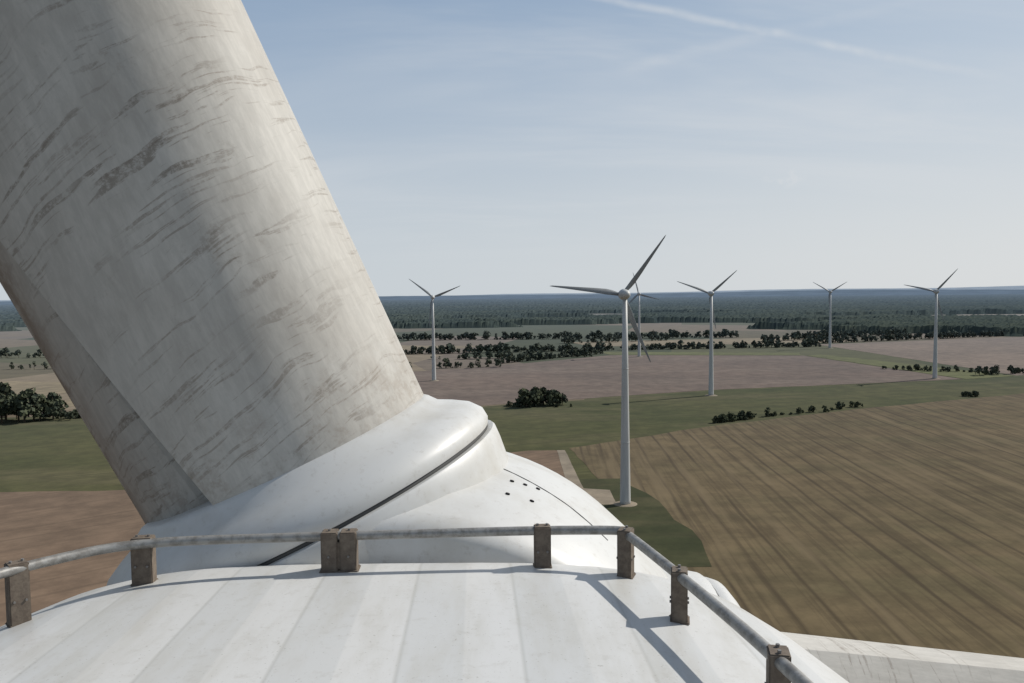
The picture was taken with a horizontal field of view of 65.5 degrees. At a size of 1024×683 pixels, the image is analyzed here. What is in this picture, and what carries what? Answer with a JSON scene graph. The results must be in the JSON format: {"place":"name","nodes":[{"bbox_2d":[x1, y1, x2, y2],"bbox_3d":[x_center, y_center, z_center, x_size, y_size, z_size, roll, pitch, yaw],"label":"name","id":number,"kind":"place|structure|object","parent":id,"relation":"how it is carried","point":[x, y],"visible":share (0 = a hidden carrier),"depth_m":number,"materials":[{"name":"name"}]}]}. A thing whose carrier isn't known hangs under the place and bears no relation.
{"place":"outdoors","nodes":[
{"label":"outdoors","id":0,"kind":"place"},
{"bbox_2d":[0,381,65,395],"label":"tan field","id":1,"kind":"structure","parent":0,"point":[45,388],"depth_m":914.76,"materials":[{"name":"beige soil"}]},
{"bbox_2d":[63,399,73,405],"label":"tan field","id":2,"kind":"structure","parent":0,"point":[69,402],"depth_m":764.30,"materials":[{"name":"beige soil"}]},
{"bbox_2d":[0,450,564,626],"bbox_3d":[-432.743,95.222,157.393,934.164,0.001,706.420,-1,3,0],"label":"dirt field","id":3,"kind":"structure","parent":0,"point":[36,524],"depth_m":342.69,"materials":[{"name":"brown soil"}]},
{"bbox_2d":[401,345,474,349],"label":"tan field","id":4,"kind":"structure","parent":0,"point":[406,347],"depth_m":1550.15,"materials":[{"name":"beige soil"}]},
{"bbox_2d":[0,376,1023,491],"bbox_3d":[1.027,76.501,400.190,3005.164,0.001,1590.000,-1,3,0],"label":"meadow","id":5,"kind":"structure","parent":0,"point":[57,454],"depth_m":632.88,"materials":[{"name":"green plant"}]},
{"bbox_2d":[0,382,80,422],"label":"tree grove","id":6,"kind":"object","parent":5,"relation":"on","point":[26,403],"visible":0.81,"depth_m":655.26,"materials":[{"name":"green plant"}]},
{"bbox_2d":[506,386,572,406],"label":"tree grove","id":7,"kind":"object","parent":5,"relation":"on","point":[535,396],"visible":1,"depth_m":710.22,"materials":[{"name":"green plant"}]},
{"bbox_2d":[557,450,615,504],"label":"crane pad","id":8,"kind":"object","parent":5,"relation":"on","point":[602,497],"visible":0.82,"depth_m":421.80,"materials":[{"name":"beige gravel"}]},
{"bbox_2d":[677,270,736,395],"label":"wind turbine","id":9,"kind":"object","parent":5,"relation":"on","point":[711,379],"visible":1,"depth_m":770.96,"materials":[{"name":"paint"}]},
{"bbox_2d":[712,401,862,422],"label":"bushes","id":10,"kind":"object","parent":5,"relation":"on","point":[741,415],"visible":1,"depth_m":636.53,"materials":[{"name":"green plant"}]},
{"bbox_2d":[961,390,979,396],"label":"bushes","id":11,"kind":"object","parent":5,"relation":"on","point":[968,394],"visible":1,"depth_m":745.40,"materials":[{"name":"green plant"}]},
{"bbox_2d":[0,314,1023,417],"bbox_3d":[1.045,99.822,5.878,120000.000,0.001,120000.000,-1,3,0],"label":"ground","id":12,"kind":"structure","parent":0,"point":[24,341],"depth_m":1576.73,"materials":[{"name":"green plant"}]},
{"bbox_2d":[403,341,603,367],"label":"hedgerow trees","id":13,"kind":"object","parent":12,"relation":"on","point":[584,350],"visible":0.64,"depth_m":1299.19,"materials":[{"name":"green plant"}]},
{"bbox_2d":[0,327,1010,369],"bbox_3d":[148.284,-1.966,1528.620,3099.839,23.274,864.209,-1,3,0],"label":"hedgerow trees","id":14,"kind":"object","parent":12,"relation":"on","point":[886,334],"visible":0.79,"depth_m":1628.15,"materials":[{"name":"green plant"}]},
{"bbox_2d":[0,0,1023,682],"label":"wind turbine","id":15,"kind":"object","parent":12,"relation":"on","point":[188,286],"visible":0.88,"depth_m":4.53,"materials":[{"name":"paint"}]},
{"bbox_2d":[0,523,812,682],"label":"guard rail","id":16,"kind":"object","parent":15,"relation":"on","point":[339,551],"visible":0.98,"depth_m":3.92,"materials":[{"name":"grey metal"}]},
{"bbox_2d":[0,294,1023,336],"bbox_3d":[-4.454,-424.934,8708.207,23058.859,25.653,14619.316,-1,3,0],"label":"forest","id":17,"kind":"object","parent":12,"relation":"on","point":[913,314],"visible":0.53,"depth_m":3415.18,"materials":[{"name":"green plant"}]},
{"bbox_2d":[551,235,665,506],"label":"wind turbine","id":18,"kind":"object","parent":12,"relation":"on","point":[625,493],"visible":1,"depth_m":374.71,"materials":[{"name":"paint"}]},
{"bbox_2d":[396,329,821,350],"bbox_3d":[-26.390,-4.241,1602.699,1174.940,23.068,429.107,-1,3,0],"label":"hedgerow trees","id":19,"kind":"object","parent":12,"relation":"on","point":[567,336],"visible":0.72,"depth_m":1755.98,"materials":[{"name":"green plant"}]},
{"bbox_2d":[604,352,799,354],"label":"crop strip","id":20,"kind":"object","parent":12,"relation":"on","point":[690,353],"visible":0.87,"depth_m":1304.94,"materials":[{"name":"plant"}]},
{"bbox_2d":[813,282,844,347],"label":"wind turbine","id":21,"kind":"object","parent":12,"relation":"on","point":[829,297],"visible":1,"depth_m":1400.43,"materials":[{"name":"paint"}]},
{"bbox_2d":[807,354,1010,378],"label":"crop strip","id":22,"kind":"object","parent":12,"relation":"on","point":[966,374],"visible":0.86,"depth_m":1015.94,"materials":[{"name":"plant"}]},
{"bbox_2d":[882,364,1023,374],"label":"bushes","id":23,"kind":"object","parent":12,"relation":"on","point":[995,369],"visible":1,"depth_m":950.25,"materials":[{"name":"green plant"}]},
{"bbox_2d":[0,289,1023,304],"bbox_3d":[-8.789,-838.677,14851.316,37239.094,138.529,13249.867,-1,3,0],"label":"hills","id":24,"kind":"structure","parent":0,"point":[862,292],"depth_m":16892.24,"materials":[{"name":"green plant"}]},
{"bbox_2d":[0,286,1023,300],"bbox_3d":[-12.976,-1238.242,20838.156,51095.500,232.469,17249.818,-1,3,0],"label":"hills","id":25,"kind":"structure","parent":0,"point":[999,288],"depth_m":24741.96,"materials":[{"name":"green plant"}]},
{"bbox_2d":[0,0,1023,299],"label":"sky","id":26,"kind":"structure","parent":0,"point":[479,147],"materials":[{"name":"blue"}]},
{"bbox_2d":[579,478,711,566],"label":"grass verge","id":27,"kind":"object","parent":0,"point":[652,522],"depth_m":341.06,"materials":[{"name":"green plant"}]},
{"bbox_2d":[414,355,958,405],"bbox_3d":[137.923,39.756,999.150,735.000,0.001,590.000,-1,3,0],"label":"ploughed field","id":28,"kind":"structure","parent":0,"point":[588,377],"depth_m":956.52,"materials":[{"name":"soil"}]},
{"bbox_2d":[409,279,458,380],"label":"wind turbine","id":29,"kind":"object","parent":28,"relation":"on","point":[433,339],"visible":1,"depth_m":930.98,"materials":[{"name":"paint"}]},
{"bbox_2d":[629,274,659,356],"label":"wind turbine","id":30,"kind":"object","parent":28,"relation":"on","point":[639,343],"visible":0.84,"depth_m":1250.50,"materials":[{"name":"paint"}]},
{"bbox_2d":[906,271,955,378],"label":"wind turbine","id":31,"kind":"object","parent":28,"relation":"on","point":[937,305],"visible":1,"depth_m":897.87,"materials":[{"name":"paint"}]},
{"bbox_2d":[574,337,863,346],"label":"tan field","id":32,"kind":"structure","parent":0,"point":[704,341],"depth_m":1629.05,"materials":[{"name":"beige soil"}]},
{"bbox_2d":[569,393,1023,657],"bbox_3d":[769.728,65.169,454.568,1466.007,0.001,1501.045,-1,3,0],"label":"stubble field","id":33,"kind":"structure","parent":0,"point":[900,524],"depth_m":359.18,"materials":[{"name":"brown plant"}]},
{"bbox_2d":[821,337,1023,375],"bbox_3d":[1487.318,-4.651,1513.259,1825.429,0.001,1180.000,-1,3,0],"label":"pale field","id":34,"kind":"structure","parent":0,"point":[1003,353],"depth_m":1312.60,"materials":[{"name":"soil"}]}
]}

